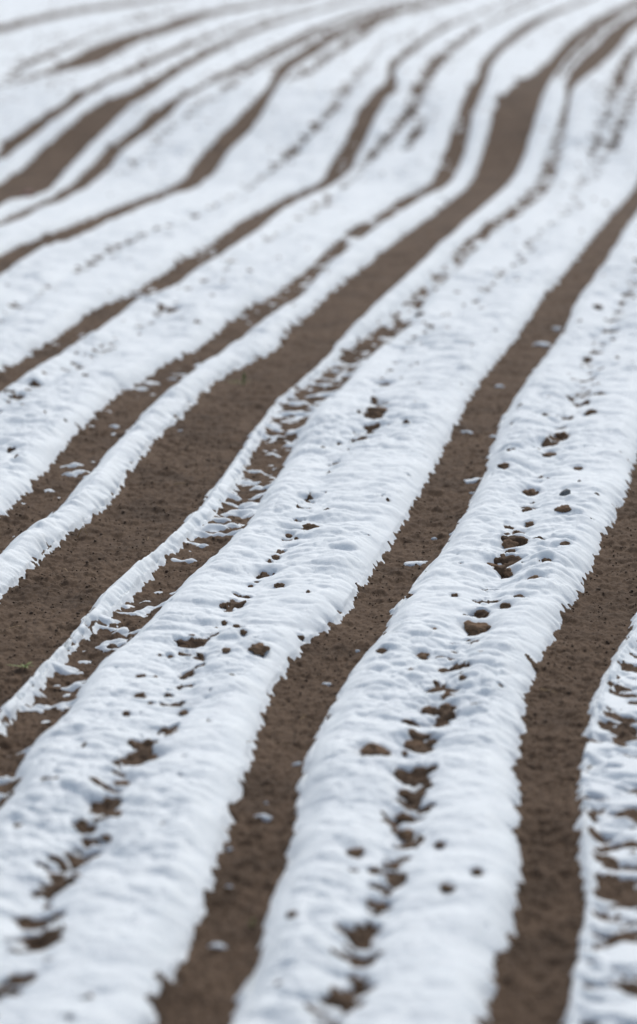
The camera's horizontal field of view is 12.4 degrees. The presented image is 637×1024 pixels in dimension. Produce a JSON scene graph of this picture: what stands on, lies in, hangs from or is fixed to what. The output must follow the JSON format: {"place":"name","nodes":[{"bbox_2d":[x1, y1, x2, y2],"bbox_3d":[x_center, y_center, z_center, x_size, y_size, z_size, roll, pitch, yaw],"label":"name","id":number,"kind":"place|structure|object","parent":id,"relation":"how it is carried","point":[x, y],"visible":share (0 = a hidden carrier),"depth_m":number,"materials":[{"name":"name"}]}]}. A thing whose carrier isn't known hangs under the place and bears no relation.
{"place":"outdoors","nodes":[
{"label":"outdoors","id":0,"kind":"place"},
{"bbox_2d":[107,810,121,817],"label":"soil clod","id":1,"kind":"object","parent":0,"point":[117,813],"visible":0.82,"depth_m":14.79,"materials":[{"name":"brown soil"}]},
{"bbox_2d":[0,0,636,1023],"bbox_3d":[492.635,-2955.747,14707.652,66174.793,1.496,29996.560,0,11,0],"label":"ground","id":2,"kind":"structure","parent":0,"point":[344,308],"depth_m":23.30,"materials":[{"name":"brown soil"}]},
{"bbox_2d":[13,662,32,667],"bbox_3d":[-1.843,0.948,18.128,0.187,0.029,0.091,0,11,0],"label":"green weed","id":3,"kind":"object","parent":2,"relation":"on","point":[24,666],"visible":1,"depth_m":18.14,"materials":[{"name":"green plant"}]},
{"bbox_2d":[20,191,33,196],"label":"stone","id":4,"kind":"object","parent":2,"relation":"on","point":[28,193],"visible":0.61,"depth_m":52.13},
{"bbox_2d":[0,0,128,24],"bbox_3d":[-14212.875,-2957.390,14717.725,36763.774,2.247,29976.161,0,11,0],"label":"snow band","id":5,"kind":"object","parent":2,"relation":"on","point":[19,9],"visible":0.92,"depth_m":121.32,"materials":[{"name":"white snow"}]},
{"bbox_2d":[0,0,271,84],"bbox_3d":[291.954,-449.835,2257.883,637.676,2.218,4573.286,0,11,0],"label":"snow band","id":6,"kind":"object","parent":2,"relation":"on","point":[47,29],"visible":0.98,"depth_m":96.45,"materials":[{"name":"white snow"}]},
{"bbox_2d":[133,293,147,296],"bbox_3d":[-2.215,-2.682,36.367,0.232,0.041,0.118,8,14,36],"label":"snow patch","id":7,"kind":"object","parent":2,"relation":"on","point":[136,294],"visible":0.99,"depth_m":36.33,"materials":[{"name":"white snow"}]},
{"bbox_2d":[0,0,327,148],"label":"snow band","id":8,"kind":"object","parent":2,"relation":"on","point":[33,106],"visible":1,"depth_m":69.82,"materials":[{"name":"white snow"}]},
{"bbox_2d":[0,0,355,183],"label":"snow band","id":9,"kind":"object","parent":2,"relation":"on","point":[25,152],"visible":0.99,"depth_m":65.13,"materials":[{"name":"white snow"}]},
{"bbox_2d":[0,0,399,221],"bbox_3d":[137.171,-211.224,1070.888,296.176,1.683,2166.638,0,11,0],"label":"snow band","id":10,"kind":"object","parent":2,"relation":"on","point":[187,79],"visible":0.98,"depth_m":67.85,"materials":[{"name":"white snow"}]},
{"bbox_2d":[0,0,430,255],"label":"snow band","id":11,"kind":"object","parent":2,"relation":"on","point":[91,200],"visible":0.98,"depth_m":56.98,"materials":[{"name":"white snow"}]},
{"bbox_2d":[208,943,226,948],"bbox_3d":[-0.455,1.962,13.265,0.099,0.036,0.049,4,12,18],"label":"snow patch","id":12,"kind":"object","parent":2,"relation":"on","point":[218,945],"visible":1,"depth_m":13.25,"materials":[{"name":"white snow"}]},
{"bbox_2d":[226,371,249,384],"bbox_3d":[-0.795,-1.334,29.280,0.272,0.146,0.055,-2,12,-9],"label":"grass tuft","id":13,"kind":"object","parent":2,"relation":"on","point":[243,379],"visible":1,"depth_m":29.29,"materials":[{"name":"brown plant"}]},
{"bbox_2d":[0,0,515,370],"bbox_3d":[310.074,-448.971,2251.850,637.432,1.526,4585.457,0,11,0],"label":"snow band","id":14,"kind":"object","parent":2,"relation":"on","point":[36,322],"visible":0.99,"depth_m":48.83,"materials":[{"name":"white snow"}]},
{"bbox_2d":[254,814,271,821],"bbox_3d":[-0.284,1.578,15.184,0.108,0.040,0.052,3,12,16],"label":"snow patch","id":15,"kind":"object","parent":2,"relation":"on","point":[266,818],"visible":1,"depth_m":15.17,"materials":[{"name":"white snow"}]},
{"bbox_2d":[0,0,581,515],"bbox_3d":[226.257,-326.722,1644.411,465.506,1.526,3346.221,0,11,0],"label":"snow band","id":16,"kind":"object","parent":2,"relation":"on","point":[34,434],"visible":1,"depth_m":37.13,"materials":[{"name":"white snow"}]},
{"bbox_2d":[165,307,178,312],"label":"soil clod","id":17,"kind":"object","parent":16,"relation":"on","point":[170,310],"visible":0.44,"depth_m":34.12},
{"bbox_2d":[0,0,633,598],"bbox_3d":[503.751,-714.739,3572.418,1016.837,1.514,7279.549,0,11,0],"label":"snow band","id":18,"kind":"object","parent":2,"relation":"on","point":[98,486],"visible":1,"depth_m":32.63,"materials":[{"name":"white snow"}]},
{"bbox_2d":[0,26,636,1023],"bbox_3d":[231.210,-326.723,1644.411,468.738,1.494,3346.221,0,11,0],"label":"snow band","id":19,"kind":"object","parent":2,"relation":"on","point":[130,902],"visible":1,"depth_m":18.46,"materials":[{"name":"white snow"}]},
{"bbox_2d":[43,904,50,909],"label":"soil clod","id":20,"kind":"object","parent":19,"relation":"on","point":[47,906],"visible":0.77,"depth_m":13.58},
{"bbox_2d":[49,873,65,881],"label":"soil clod","id":21,"kind":"object","parent":19,"relation":"on","point":[55,877],"visible":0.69,"depth_m":13.89,"materials":[{"name":"brown soil"}]},
{"bbox_2d":[72,872,81,876],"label":"soil clod","id":22,"kind":"object","parent":19,"relation":"on","point":[77,874],"visible":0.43,"depth_m":13.93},
{"bbox_2d":[91,804,106,810],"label":"soil clod","id":23,"kind":"object","parent":19,"relation":"on","point":[95,808],"visible":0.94,"depth_m":15.06,"materials":[{"name":"brown soil"}]},
{"bbox_2d":[100,835,111,841],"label":"soil clod","id":24,"kind":"object","parent":19,"relation":"on","point":[105,838],"visible":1,"depth_m":14.45,"materials":[{"name":"brown soil"}]},
{"bbox_2d":[114,780,129,785],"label":"soil clod","id":25,"kind":"object","parent":19,"relation":"on","point":[124,783],"visible":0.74,"depth_m":15.45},
{"bbox_2d":[123,710,129,716],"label":"soil clod","id":26,"kind":"object","parent":19,"relation":"on","point":[126,713],"visible":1,"depth_m":16.68,"materials":[{"name":"brown soil"}]},
{"bbox_2d":[134,692,146,697],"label":"soil clod","id":27,"kind":"object","parent":19,"relation":"on","point":[139,695],"visible":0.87,"depth_m":17.09,"materials":[{"name":"brown soil"}]},
{"bbox_2d":[150,754,157,759],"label":"soil clod","id":28,"kind":"object","parent":19,"relation":"on","point":[154,756],"visible":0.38,"depth_m":15.96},
{"bbox_2d":[178,709,188,715],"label":"soil clod","id":29,"kind":"object","parent":19,"relation":"on","point":[183,712],"visible":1,"depth_m":16.84,"materials":[{"name":"brown soil"}]},
{"bbox_2d":[222,647,230,652],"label":"soil clod","id":30,"kind":"object","parent":19,"relation":"on","point":[225,650],"visible":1,"depth_m":18.03,"materials":[{"name":"brown soil"}]},
{"bbox_2d":[240,629,246,635],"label":"soil clod","id":31,"kind":"object","parent":19,"relation":"on","point":[243,632],"visible":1,"depth_m":18.51,"materials":[{"name":"brown soil"}]},
{"bbox_2d":[248,642,269,655],"bbox_3d":[-0.373,0.851,18.122,0.154,0.090,0.125,0,11,0],"label":"soil clod","id":32,"kind":"object","parent":19,"relation":"on","point":[259,648],"visible":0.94,"depth_m":18.09,"materials":[{"name":"brown soil"}]},
{"bbox_2d":[271,555,279,559],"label":"soil clod","id":33,"kind":"object","parent":19,"relation":"on","point":[275,557],"visible":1,"depth_m":20.96,"materials":[{"name":"brown soil"}]},
{"bbox_2d":[274,583,284,587],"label":"soil clod","id":34,"kind":"object","parent":19,"relation":"on","point":[278,585],"visible":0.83,"depth_m":19.95,"materials":[{"name":"brown soil"}]},
{"bbox_2d":[297,635,304,640],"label":"soil clod","id":35,"kind":"object","parent":19,"relation":"on","point":[301,637],"visible":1,"depth_m":18.76,"materials":[{"name":"brown soil"}]},
{"bbox_2d":[302,523,319,529],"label":"soil clod","id":36,"kind":"object","parent":19,"relation":"on","point":[308,526],"visible":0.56,"depth_m":21.81,"materials":[{"name":"brown soil"}]},
{"bbox_2d":[366,406,387,416],"bbox_3d":[0.542,-0.905,26.991,0.247,0.133,0.217,7,13,32],"label":"soil clod","id":37,"kind":"object","parent":19,"relation":"on","point":[375,411],"visible":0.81,"depth_m":26.93,"materials":[{"name":"brown soil"}]},
{"bbox_2d":[0,7,636,756],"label":"snow band","id":38,"kind":"object","parent":2,"relation":"on","point":[122,591],"visible":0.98,"depth_m":29.04,"materials":[{"name":"white snow"}]},
{"bbox_2d":[404,561,427,565],"bbox_3d":[0.708,0.373,21.191,0.208,0.043,0.116,0,11,0],"label":"snow patch","id":39,"kind":"object","parent":2,"relation":"on","point":[413,563],"visible":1,"depth_m":21.16,"materials":[{"name":"white snow"}]},
{"bbox_2d":[231,214,636,1023],"bbox_3d":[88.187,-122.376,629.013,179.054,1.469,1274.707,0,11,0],"label":"snow band","id":40,"kind":"object","parent":2,"relation":"on","point":[439,948],"visible":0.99,"depth_m":16.31,"materials":[{"name":"white snow"}]},
{"bbox_2d":[286,910,296,917],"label":"soil clod","id":41,"kind":"object","parent":40,"relation":"on","point":[291,914],"visible":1,"depth_m":13.34,"materials":[{"name":"soil"}]},
{"bbox_2d":[346,847,365,857],"bbox_3d":[0.174,1.651,14.247,0.086,0.057,0.101,8,14,35],"label":"soil clod","id":42,"kind":"object","parent":40,"relation":"on","point":[355,852],"visible":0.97,"depth_m":14.22,"materials":[{"name":"brown soil"}]},
{"bbox_2d":[359,742,390,755],"bbox_3d":[0.306,1.307,15.910,0.176,0.123,0.165,0,11,0],"label":"soil clod","id":43,"kind":"object","parent":40,"relation":"on","point":[370,749],"visible":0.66,"depth_m":15.87,"materials":[{"name":"brown soil"}]},
{"bbox_2d":[376,648,385,653],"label":"soil clod","id":44,"kind":"object","parent":40,"relation":"on","point":[381,650],"visible":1,"depth_m":18.05,"materials":[{"name":"brown soil"}]},
{"bbox_2d":[391,863,399,869],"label":"soil clod","id":45,"kind":"object","parent":40,"relation":"on","point":[395,866],"visible":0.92,"depth_m":14.14,"materials":[{"name":"brown soil"}]},
{"bbox_2d":[394,812,411,822],"bbox_3d":[0.432,1.562,15.013,0.098,0.061,0.090,-3,12,-14],"label":"soil clod","id":46,"kind":"object","parent":40,"relation":"on","point":[402,816],"visible":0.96,"depth_m":14.99,"materials":[{"name":"brown soil"}]},
{"bbox_2d":[398,788,408,798],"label":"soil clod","id":47,"kind":"object","parent":40,"relation":"on","point":[403,793],"visible":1,"depth_m":15.25,"materials":[{"name":"brown soil"}]},
{"bbox_2d":[394,828,414,840],"bbox_3d":[0.438,1.616,14.669,0.121,0.075,0.104,0,11,0],"label":"soil clod","id":48,"kind":"object","parent":40,"relation":"on","point":[406,834],"visible":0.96,"depth_m":14.64,"materials":[{"name":"brown soil"}]},
{"bbox_2d":[403,740,422,748],"bbox_3d":[0.521,1.304,16.237,0.152,0.098,0.136,0,11,0],"label":"soil clod","id":49,"kind":"object","parent":40,"relation":"on","point":[413,743],"visible":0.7,"depth_m":16.21,"materials":[{"name":"brown soil"}]},
{"bbox_2d":[416,652,429,659],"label":"soil clod","id":50,"kind":"object","parent":40,"relation":"on","point":[422,656],"visible":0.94,"depth_m":18.07,"materials":[{"name":"brown soil"}]},
{"bbox_2d":[421,706,436,714],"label":"soil clod","id":51,"kind":"object","parent":40,"relation":"on","point":[430,709],"visible":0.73,"depth_m":16.92,"materials":[{"name":"soil"}]},
{"bbox_2d":[434,841,445,847],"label":"soil clod","id":52,"kind":"object","parent":40,"relation":"on","point":[439,844],"visible":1,"depth_m":14.34,"materials":[{"name":"brown soil"}]},
{"bbox_2d":[436,703,456,710],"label":"soil clod","id":53,"kind":"object","parent":40,"relation":"on","point":[445,706],"visible":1,"depth_m":16.82,"materials":[{"name":"brown soil"}]},
{"bbox_2d":[440,883,455,892],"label":"soil clod","id":54,"kind":"object","parent":40,"relation":"on","point":[445,887],"visible":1,"depth_m":13.64,"materials":[{"name":"brown soil"}]},
{"bbox_2d":[440,692,455,699],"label":"soil clod","id":55,"kind":"object","parent":40,"relation":"on","point":[445,695],"visible":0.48,"depth_m":17.09,"materials":[{"name":"brown soil"}]},
{"bbox_2d":[459,675,466,680],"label":"soil clod","id":56,"kind":"object","parent":40,"relation":"on","point":[462,677],"visible":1,"depth_m":17.35,"materials":[{"name":"brown soil"}]},
{"bbox_2d":[470,868,482,876],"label":"soil clod","id":57,"kind":"object","parent":40,"relation":"on","point":[477,872],"visible":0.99,"depth_m":13.90,"materials":[{"name":"brown soil"}]},
{"bbox_2d":[464,620,490,634],"bbox_3d":[1.022,0.765,18.941,0.210,0.132,0.183,8,14,33],"label":"soil clod","id":58,"kind":"object","parent":40,"relation":"on","point":[470,626],"visible":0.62,"depth_m":18.89,"materials":[{"name":"brown soil"}]},
{"bbox_2d":[497,462,509,469],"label":"soil clod","id":59,"kind":"object","parent":40,"relation":"on","point":[503,465],"visible":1,"depth_m":24.08,"materials":[{"name":"brown soil"}]},
{"bbox_2d":[500,603,510,608],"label":"soil clod","id":60,"kind":"object","parent":40,"relation":"on","point":[505,605],"visible":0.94,"depth_m":19.27,"materials":[{"name":"brown soil"}]},
{"bbox_2d":[503,568,512,576],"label":"soil clod","id":61,"kind":"object","parent":40,"relation":"on","point":[507,572],"visible":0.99,"depth_m":20.52,"materials":[{"name":"brown soil"}]},
{"bbox_2d":[501,539,518,548],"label":"soil clod","id":62,"kind":"object","parent":40,"relation":"on","point":[507,543],"visible":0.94,"depth_m":21.28,"materials":[{"name":"brown soil"}]},
{"bbox_2d":[525,521,533,526],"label":"soil clod","id":63,"kind":"object","parent":40,"relation":"on","point":[530,523],"visible":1,"depth_m":22.01,"materials":[{"name":"brown soil"}]},
{"bbox_2d":[522,489,537,495],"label":"soil clod","id":64,"kind":"object","parent":40,"relation":"on","point":[529,492],"visible":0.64,"depth_m":23.34,"materials":[{"name":"brown soil"}]},
{"bbox_2d":[554,431,569,438],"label":"soil clod","id":65,"kind":"object","parent":40,"relation":"on","point":[563,434],"visible":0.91,"depth_m":25.77,"materials":[{"name":"soil"}]},
{"bbox_2d":[554,505,571,512],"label":"soil clod","id":66,"kind":"object","parent":40,"relation":"on","point":[564,508],"visible":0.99,"depth_m":22.28,"materials":[{"name":"brown soil"}]},
{"bbox_2d":[559,489,570,495],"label":"stone","id":67,"kind":"object","parent":40,"relation":"on","point":[565,492],"visible":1,"depth_m":22.90,"materials":[{"name":"grey stone"}]},
{"bbox_2d":[560,541,569,544],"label":"soil clod","id":68,"kind":"object","parent":40,"relation":"on","point":[565,543],"visible":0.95,"depth_m":21.14,"materials":[{"name":"brown soil"}]},
{"bbox_2d":[583,357,591,361],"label":"soil clod","id":69,"kind":"object","parent":40,"relation":"on","point":[588,359],"visible":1,"depth_m":30.36,"materials":[{"name":"grey soil"}]},
{"bbox_2d":[584,409,596,415],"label":"soil clod","id":70,"kind":"object","parent":40,"relation":"on","point":[589,412],"visible":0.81,"depth_m":26.84,"materials":[{"name":"brown soil"}]},
{"bbox_2d":[593,304,602,308],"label":"soil clod","id":71,"kind":"object","parent":40,"relation":"on","point":[597,306],"visible":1,"depth_m":34.08,"materials":[{"name":"soil"}]},
{"bbox_2d":[464,478,481,483],"bbox_3d":[1.268,-0.258,24.225,0.234,0.042,0.087,-8,14,-34],"label":"snow patch","id":72,"kind":"object","parent":2,"relation":"on","point":[473,480],"visible":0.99,"depth_m":24.20,"materials":[{"name":"white snow"}]},
{"bbox_2d":[533,342,550,346],"bbox_3d":[2.438,-1.827,32.053,0.239,0.049,0.117,7,14,33],"label":"snow patch","id":73,"kind":"object","parent":2,"relation":"on","point":[543,344],"visible":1,"depth_m":32.01,"materials":[{"name":"white snow"}]},
{"bbox_2d":[561,612,636,1023],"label":"snow band","id":74,"kind":"object","parent":2,"relation":"on","point":[606,777],"visible":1,"depth_m":14.74,"materials":[{"name":"white snow"}]},
{"bbox_2d":[625,740,636,1023],"bbox_3d":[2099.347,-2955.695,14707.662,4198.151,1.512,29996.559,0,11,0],"label":"snow band","id":75,"kind":"object","parent":2,"relation":"on","point":[631,1012],"visible":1,"depth_m":14.42,"materials":[{"name":"white snow"}]}
]}

